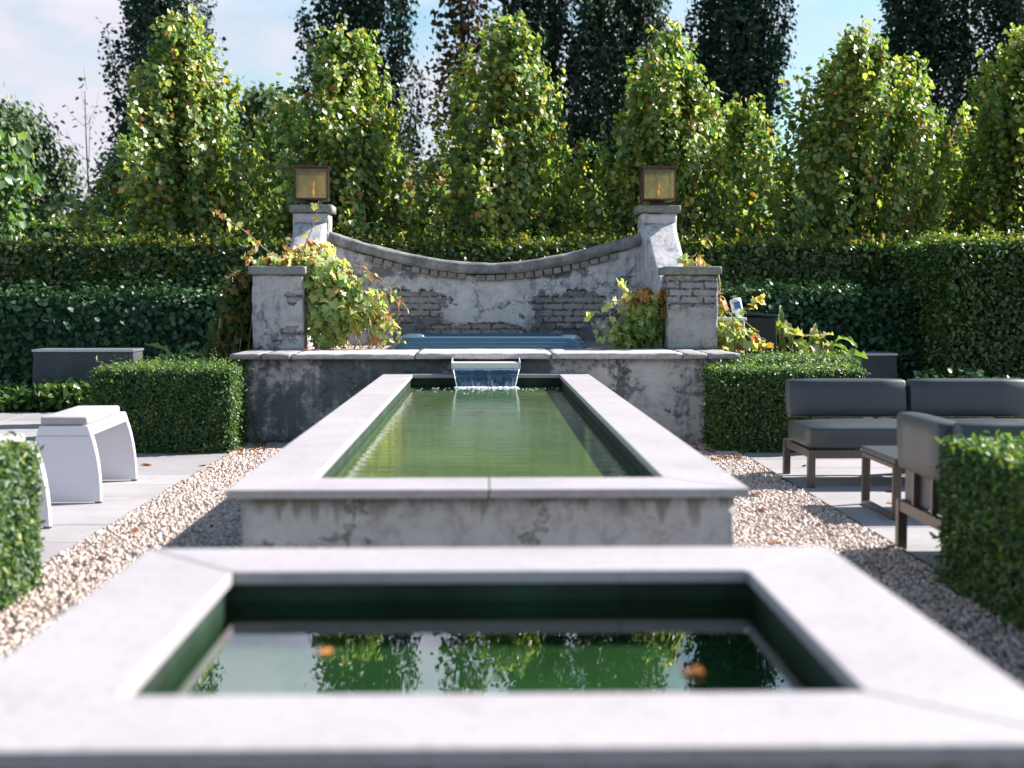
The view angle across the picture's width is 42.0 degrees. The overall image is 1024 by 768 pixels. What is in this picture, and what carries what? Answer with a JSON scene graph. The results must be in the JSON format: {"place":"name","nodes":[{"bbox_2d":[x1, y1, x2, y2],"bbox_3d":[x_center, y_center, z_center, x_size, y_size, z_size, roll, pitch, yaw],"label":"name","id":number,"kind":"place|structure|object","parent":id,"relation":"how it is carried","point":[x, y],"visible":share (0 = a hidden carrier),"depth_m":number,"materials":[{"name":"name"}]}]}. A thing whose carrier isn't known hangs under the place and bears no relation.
{"place":"outdoors","nodes":[
{"label":"outdoors","id":0,"kind":"place"},
{"bbox_2d":[0,412,243,567],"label":"paving","id":1,"kind":"structure","parent":0,"point":[73,523],"depth_m":9.04,"materials":[{"name":"grey concrete"}]},
{"bbox_2d":[0,428,47,612],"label":"box hedge","id":2,"kind":"object","parent":1,"relation":"on","point":[18,464],"visible":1,"depth_m":5.76,"materials":[{"name":"green plant"}]},
{"bbox_2d":[0,434,51,528],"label":"white bench","id":3,"kind":"object","parent":1,"relation":"on","point":[46,513],"visible":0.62,"depth_m":7.55,"materials":[{"name":"concrete"}]},
{"bbox_2d":[35,405,137,502],"bbox_3d":[-2.887,0.453,9.028,0.454,0.558,1.100,0,4,-4],"label":"white bench","id":4,"kind":"object","parent":1,"relation":"on","point":[85,451],"visible":0.84,"depth_m":8.50,"materials":[{"name":"concrete"}]},
{"bbox_2d":[80,347,255,453],"bbox_3d":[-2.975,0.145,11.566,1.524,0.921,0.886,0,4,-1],"label":"box hedge","id":5,"kind":"object","parent":1,"relation":"on","point":[186,407],"visible":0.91,"depth_m":11.29,"materials":[{"name":"green plant"}]},
{"bbox_2d":[145,341,204,358],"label":"dock plant","id":6,"kind":"object","parent":1,"relation":"on","point":[166,349],"visible":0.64,"depth_m":14.16,"materials":[{"name":"green plant"}]},
{"bbox_2d":[372,151,430,223],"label":"russet bush","id":7,"kind":"object","parent":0,"point":[409,169],"visible":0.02,"depth_m":29.41,"materials":[{"name":"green plant"}]},
{"bbox_2d":[0,0,1022,235],"label":"sky","id":8,"kind":"structure","parent":0,"point":[46,45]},
{"bbox_2d":[0,440,1023,687],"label":"gravel","id":9,"kind":"structure","parent":0,"point":[939,602],"depth_m":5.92,"materials":[{"name":"beige gravel"}]},
{"bbox_2d":[226,373,748,547],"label":"raised pool","id":10,"kind":"structure","parent":9,"relation":"on","point":[294,494],"depth_m":4.72,"materials":[{"name":"concrete"}]},
{"bbox_2d":[331,385,643,487],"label":"pool water","id":11,"kind":"structure","parent":10,"relation":"in","point":[435,431],"depth_m":7.22,"materials":[{"name":"green liquid"}]},
{"bbox_2d":[421,386,552,393],"bbox_3d":[-0.195,0.052,11.114,1.203,0.020,0.798,0,4,-1],"label":"foam","id":12,"kind":"object","parent":11,"relation":"on","point":[474,387],"visible":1,"depth_m":11.41,"materials":[{"name":"liquid"}]},
{"bbox_2d":[0,546,1023,767],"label":"raised pool","id":13,"kind":"structure","parent":9,"relation":"on","point":[106,674],"depth_m":2.42,"materials":[{"name":"stone"}]},
{"bbox_2d":[185,635,795,695],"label":"murky water","id":14,"kind":"structure","parent":13,"relation":"in","point":[455,665],"depth_m":3.02,"materials":[{"name":"green liquid"}]},
{"bbox_2d":[319,648,333,653],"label":"fallen leaf","id":15,"kind":"object","parent":14,"relation":"on","point":[326,650],"visible":1,"depth_m":2.78,"materials":[{"name":"orange plant"}]},
{"bbox_2d":[681,666,703,673],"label":"fallen leaf","id":16,"kind":"object","parent":14,"relation":"on","point":[695,669],"visible":1,"depth_m":2.63,"materials":[{"name":"orange plant"}]},
{"bbox_2d":[0,406,1023,418],"bbox_3d":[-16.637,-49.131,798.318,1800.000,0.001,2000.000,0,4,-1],"label":"ground","id":17,"kind":"structure","parent":0,"point":[1012,417],"depth_m":14.97,"materials":[{"name":"grey concrete"}]},
{"bbox_2d":[0,124,59,240],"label":"plane tree","id":18,"kind":"object","parent":17,"relation":"on","point":[11,181],"visible":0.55,"depth_m":20.99,"materials":[{"name":"green plant"}]},
{"bbox_2d":[0,377,94,411],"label":"edging shrub","id":19,"kind":"object","parent":17,"relation":"on","point":[56,395],"visible":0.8,"depth_m":15.52,"materials":[{"name":"green plant"}]},
{"bbox_2d":[0,82,114,224],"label":"willow bush","id":20,"kind":"object","parent":17,"relation":"on","point":[56,203],"visible":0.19,"depth_m":31.23,"materials":[{"name":"green plant"}]},
{"bbox_2d":[32,348,143,407],"bbox_3d":[-5.105,-0.071,16.100,1.240,0.710,0.490,0,4,-1],"label":"zinc planter","id":21,"kind":"object","parent":17,"relation":"on","point":[64,364],"visible":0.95,"depth_m":15.86,"materials":[{"name":"grey metal"}]},
{"bbox_2d":[62,73,118,223],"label":"birch sapling","id":22,"kind":"object","parent":17,"relation":"on","point":[72,149],"visible":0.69,"depth_m":31.46,"materials":[{"name":"brown plant"}]},
{"bbox_2d":[0,271,245,387],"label":"ivy hedge","id":23,"kind":"object","parent":17,"relation":"on","point":[30,320],"visible":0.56,"depth_m":16.77,"materials":[{"name":"green plant"}]},
{"bbox_2d":[77,132,179,224],"bbox_3d":[-9.123,-3.582,33.670,4.093,5.504,4.340,0,4,-1],"label":"willow bush","id":24,"kind":"object","parent":17,"relation":"on","point":[108,159],"visible":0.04,"depth_m":32.77,"materials":[{"name":"green plant"}]},
{"bbox_2d":[95,0,227,177],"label":"poplar tree","id":25,"kind":"object","parent":17,"relation":"on","point":[143,15],"visible":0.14,"depth_m":36.80,"materials":[{"name":"green plant"}]},
{"bbox_2d":[67,3,305,256],"bbox_3d":[-4.737,-2.767,19.570,4.120,5.655,2.878,2,4,32],"label":"lime tree","id":26,"kind":"object","parent":17,"relation":"on","point":[180,144],"visible":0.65,"depth_m":19.24,"materials":[{"name":"green plant"}]},
{"bbox_2d":[211,81,286,222],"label":"tree","id":27,"kind":"object","parent":17,"relation":"on","point":[256,103],"visible":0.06,"depth_m":44.79,"materials":[{"name":"green plant"}]},
{"bbox_2d":[233,80,371,240],"bbox_3d":[-3.479,-2.590,22.382,2.424,4.947,2.546,0,4,-1],"label":"lime tree","id":28,"kind":"object","parent":17,"relation":"on","point":[265,136],"visible":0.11,"depth_m":21.95,"materials":[{"name":"green plant"}]},
{"bbox_2d":[14,201,633,256],"bbox_3d":[-3.502,-2.338,24.198,12.188,2.029,1.478,0,4,-1],"label":"clipped hedge","id":29,"kind":"object","parent":17,"relation":"on","point":[33,226],"visible":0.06,"depth_m":23.75,"materials":[{"name":"green plant"}]},
{"bbox_2d":[255,11,424,242],"bbox_3d":[-2.600,-2.705,19.694,2.565,5.516,3.533,0,4,-1],"label":"lime tree","id":30,"kind":"object","parent":17,"relation":"on","point":[335,127],"visible":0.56,"depth_m":19.33,"materials":[{"name":"green plant"}]},
{"bbox_2d":[280,0,434,219],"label":"poplar tree","id":31,"kind":"object","parent":17,"relation":"on","point":[368,15],"visible":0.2,"depth_m":36.86,"materials":[{"name":"green plant"}]},
{"bbox_2d":[398,174,451,239],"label":"lime tree","id":32,"kind":"object","parent":17,"relation":"on","point":[426,232],"visible":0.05,"depth_m":22.15,"materials":[{"name":"green plant"}]},
{"bbox_2d":[419,141,481,202],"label":"tree","id":33,"kind":"object","parent":17,"relation":"on","point":[434,151],"visible":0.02,"depth_m":47.45,"materials":[{"name":"green plant"}]},
{"bbox_2d":[421,0,500,207],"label":"poplar tree","id":34,"kind":"object","parent":17,"relation":"on","point":[462,27],"visible":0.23,"depth_m":35.37,"materials":[{"name":"green plant"}]},
{"bbox_2d":[0,215,934,310],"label":"beech hedge","id":35,"kind":"object","parent":17,"relation":"on","point":[184,260],"visible":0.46,"depth_m":17.93,"materials":[{"name":"green plant"}]},
{"bbox_2d":[230,344,739,442],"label":"retaining wall","id":36,"kind":"structure","parent":17,"relation":"on","point":[298,392],"depth_m":12.05,"materials":[{"name":"concrete"}]},
{"bbox_2d":[248,266,309,349],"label":"front pillar","id":37,"kind":"structure","parent":36,"relation":"on","point":[279,305],"depth_m":12.84,"materials":[{"name":"stone"}]},
{"bbox_2d":[200,266,253,360],"bbox_3d":[-2.752,-0.561,13.246,0.649,1.220,0.701,-2,4,-27],"label":"grape vine","id":38,"kind":"object","parent":37,"relation":"attached to","point":[230,331],"visible":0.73,"depth_m":13.06,"materials":[{"name":"green plant"}]},
{"bbox_2d":[212,201,408,349],"bbox_3d":[-1.899,-1.046,13.171,1.870,1.514,0.892,1,4,13],"label":"grape vine","id":39,"kind":"object","parent":36,"relation":"on","point":[340,297],"visible":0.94,"depth_m":12.92,"materials":[{"name":"green plant"}]},
{"bbox_2d":[289,205,335,346],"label":"back pillar","id":40,"kind":"structure","parent":36,"relation":"on","point":[303,219],"depth_m":14.45,"materials":[{"name":"stone"}]},
{"bbox_2d":[293,165,330,204],"bbox_3d":[-2.192,-2.174,14.640,0.388,0.428,0.388,0,4,-5],"label":"lantern","id":41,"kind":"object","parent":40,"relation":"on","point":[311,168],"visible":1,"depth_m":14.58,"materials":[{"name":"orange metal"}]},
{"bbox_2d":[329,231,641,343],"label":"curved wall","id":42,"kind":"structure","parent":36,"relation":"on","point":[564,296],"depth_m":14.67,"materials":[{"name":"brick"}]},
{"bbox_2d":[451,357,520,386],"bbox_3d":[-0.229,-0.105,11.765,0.600,0.244,0.609,0,4,-1],"label":"waterfall spout","id":43,"kind":"object","parent":36,"relation":"attached to","point":[485,377],"visible":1,"depth_m":11.51,"materials":[{"name":"metal"}]},
{"bbox_2d":[392,333,586,349],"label":"pool water","id":44,"kind":"structure","parent":36,"relation":"on","point":[419,341],"depth_m":12.96,"materials":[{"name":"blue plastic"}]},
{"bbox_2d":[583,278,666,348],"bbox_3d":[1.133,-0.660,13.190,0.887,0.780,0.552,0,4,-1],"label":"grape vine","id":45,"kind":"object","parent":36,"relation":"on","point":[641,325],"visible":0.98,"depth_m":13.06,"materials":[{"name":"green plant"}]},
{"bbox_2d":[658,266,721,349],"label":"front pillar","id":46,"kind":"structure","parent":36,"relation":"on","point":[691,303],"depth_m":12.92,"materials":[{"name":"brick"}]},
{"bbox_2d":[677,235,773,352],"bbox_3d":[2.105,-0.871,13.106,0.930,1.196,0.365,2,4,29],"label":"grape vine","id":47,"kind":"object","parent":46,"relation":"attached to","point":[730,335],"visible":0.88,"depth_m":13.05,"materials":[{"name":"green plant"}]},
{"bbox_2d":[411,7,606,242],"bbox_3d":[-0.170,-2.782,19.988,2.656,5.632,3.732,3,5,39],"label":"lime tree","id":48,"kind":"object","parent":17,"relation":"on","point":[496,188],"visible":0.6,"depth_m":19.45,"materials":[{"name":"green plant"}]},
{"bbox_2d":[483,0,627,214],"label":"poplar tree","id":49,"kind":"object","parent":17,"relation":"on","point":[544,12],"visible":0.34,"depth_m":36.79,"materials":[{"name":"green plant"}]},
{"bbox_2d":[565,170,624,239],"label":"lime tree","id":50,"kind":"object","parent":17,"relation":"on","point":[589,232],"visible":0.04,"depth_m":22.30,"materials":[{"name":"green plant"}]},
{"bbox_2d":[556,0,690,223],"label":"poplar tree","id":51,"kind":"object","parent":17,"relation":"on","point":[631,21],"visible":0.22,"depth_m":37.83,"materials":[{"name":"green plant"}]},
{"bbox_2d":[530,15,775,241],"bbox_3d":[2.095,-2.711,19.892,3.278,5.502,2.723,-1,4,-15],"label":"lime tree","id":52,"kind":"object","parent":17,"relation":"on","point":[666,119],"visible":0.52,"depth_m":19.46,"materials":[{"name":"green plant"}]},
{"bbox_2d":[677,0,802,217],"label":"poplar tree","id":53,"kind":"object","parent":17,"relation":"on","point":[738,70],"visible":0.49,"depth_m":36.00,"materials":[{"name":"green plant"}]},
{"bbox_2d":[696,92,823,242],"bbox_3d":[4.129,-2.506,22.622,3.060,4.750,2.460,0,4,-1],"label":"lime tree","id":54,"kind":"object","parent":17,"relation":"on","point":[737,130],"visible":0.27,"depth_m":22.18,"materials":[{"name":"green plant"}]},
{"bbox_2d":[718,255,919,381],"bbox_3d":[3.720,-0.685,17.139,3.075,1.953,1.248,0,4,-1],"label":"ivy hedge","id":55,"kind":"object","parent":17,"relation":"on","point":[874,319],"visible":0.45,"depth_m":16.98,"materials":[{"name":"green plant"}]},
{"bbox_2d":[764,132,885,236],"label":"tree","id":56,"kind":"object","parent":17,"relation":"on","point":[801,166],"depth_m":45.68,"materials":[{"name":"green plant"}]},
{"bbox_2d":[739,451,952,580],"bbox_3d":[2.038,0.926,6.265,0.012,0.062,10.300,0,4,-1],"label":"gravel edging","id":57,"kind":"object","parent":17,"relation":"on","point":[862,525],"visible":0.22,"depth_m":7.87,"materials":[{"name":"metal"}]},
{"bbox_2d":[808,352,897,378],"bbox_3d":[4.162,-0.059,16.344,1.020,0.655,0.490,0,4,-1],"label":"zinc planter","id":58,"kind":"object","parent":17,"relation":"on","point":[879,364],"visible":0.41,"depth_m":16.11,"materials":[{"name":"grey metal"}]},
{"bbox_2d":[723,15,987,243],"bbox_3d":[5.587,-2.692,19.764,4.564,5.481,3.324,0,4,-1],"label":"lime tree","id":59,"kind":"object","parent":17,"relation":"on","point":[841,142],"visible":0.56,"depth_m":19.47,"materials":[{"name":"green plant"}]},
{"bbox_2d":[811,83,974,235],"bbox_3d":[6.664,-2.627,22.487,3.485,5.008,2.366,-1,4,-21],"label":"lime tree","id":60,"kind":"object","parent":17,"relation":"on","point":[940,118],"visible":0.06,"depth_m":22.22,"materials":[{"name":"green plant"}]},
{"bbox_2d":[867,0,984,229],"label":"poplar tree","id":61,"kind":"object","parent":17,"relation":"on","point":[922,27],"visible":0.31,"depth_m":37.22,"materials":[{"name":"green plant"}]},
{"bbox_2d":[887,210,1023,378],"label":"beech hedge","id":62,"kind":"object","parent":17,"relation":"on","point":[967,290],"visible":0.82,"depth_m":16.05,"materials":[{"name":"green plant"}]},
{"bbox_2d":[897,23,1023,239],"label":"lime tree","id":63,"kind":"object","parent":17,"relation":"on","point":[999,104],"visible":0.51,"depth_m":19.68,"materials":[{"name":"green plant"}]},
{"bbox_2d":[913,368,1023,378],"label":"edging shrub","id":64,"kind":"object","parent":17,"relation":"on","point":[925,373],"visible":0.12,"depth_m":15.17,"materials":[{"name":"green plant"}]},
{"bbox_2d":[933,0,1023,227],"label":"poplar tree","id":65,"kind":"object","parent":17,"relation":"on","point":[1005,13],"visible":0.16,"depth_m":37.24,"materials":[{"name":"green plant"}]},
{"bbox_2d":[634,205,682,346],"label":"back pillar","id":66,"kind":"structure","parent":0,"point":[657,230],"depth_m":14.45,"materials":[{"name":"stone"}]},
{"bbox_2d":[638,166,676,204],"bbox_3d":[1.607,-2.179,14.719,0.388,0.428,0.388,0,4,0],"label":"lantern","id":67,"kind":"object","parent":66,"relation":"on","point":[643,170],"visible":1,"depth_m":14.66,"materials":[{"name":"orange metal"}]},
{"bbox_2d":[742,452,942,568],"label":"paving","id":68,"kind":"structure","parent":0,"point":[838,484],"depth_m":9.14,"materials":[{"name":"grey concrete"}]},
{"bbox_2d":[718,317,746,353],"bbox_3d":[2.166,-0.112,13.468,0.320,1.125,0.430,0,4,-1],"label":"pale crate","id":69,"kind":"object","parent":68,"relation":"on","point":[731,347],"visible":0.21,"depth_m":13.24,"materials":[{"name":"plastic"}]},
{"bbox_2d":[730,298,742,316],"bbox_3d":[2.250,-0.761,13.324,0.116,0.190,0.120,-14,4,0],"label":"plastic bottle","id":70,"kind":"object","parent":69,"relation":"on","point":[735,303],"visible":0.73,"depth_m":13.28,"materials":[{"name":"plastic"}]},
{"bbox_2d":[725,312,778,356],"bbox_3d":[2.466,-0.153,13.697,0.498,1.178,0.510,0,4,-1],"label":"black bin","id":71,"kind":"object","parent":68,"relation":"on","point":[764,325],"visible":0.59,"depth_m":13.45,"materials":[{"name":"plastic"}]},
{"bbox_2d":[697,345,868,452],"bbox_3d":[2.367,0.139,11.633,1.462,0.922,0.899,0,4,-1],"label":"box hedge","id":72,"kind":"object","parent":68,"relation":"on","point":[745,410],"visible":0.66,"depth_m":11.34,"materials":[{"name":"green plant"}]},
{"bbox_2d":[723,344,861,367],"bbox_3d":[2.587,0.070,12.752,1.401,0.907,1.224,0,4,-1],"label":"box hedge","id":73,"kind":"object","parent":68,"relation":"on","point":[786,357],"visible":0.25,"depth_m":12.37,"materials":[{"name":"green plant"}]},
{"bbox_2d":[776,306,867,358],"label":"hosta","id":74,"kind":"object","parent":68,"relation":"on","point":[783,326],"visible":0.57,"depth_m":13.80,"materials":[{"name":"green plant"}]},
{"bbox_2d":[782,378,906,487],"bbox_3d":[2.486,0.336,9.617,0.900,0.713,0.845,0,4,-1],"label":"sofa module","id":75,"kind":"object","parent":68,"relation":"on","point":[875,398],"visible":0.68,"depth_m":9.83,"materials":[{"name":"grey fabric"},{"name":"bronze metal"}]},
{"bbox_2d":[861,446,901,520],"bbox_3d":[2.592,0.599,8.170,0.720,0.370,0.700,0,4,-1],"label":"coffee table","id":76,"kind":"object","parent":68,"relation":"on","point":[886,456],"visible":0.44,"depth_m":8.17,"materials":[{"name":"brown metal"}]},
{"bbox_2d":[895,412,1023,561],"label":"corner sofa","id":77,"kind":"object","parent":68,"relation":"on","point":[918,449],"visible":0.54,"depth_m":6.56,"materials":[{"name":"grey fabric"}]},
{"bbox_2d":[903,378,1023,473],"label":"sofa module","id":78,"kind":"object","parent":68,"relation":"on","point":[995,398],"visible":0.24,"depth_m":9.86,"materials":[{"name":"grey fabric"},{"name":"bronze metal"}]},
{"bbox_2d":[926,429,1023,632],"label":"box hedge","id":79,"kind":"object","parent":68,"relation":"on","point":[983,506],"visible":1,"depth_m":5.60,"materials":[{"name":"green plant"}]}
]}

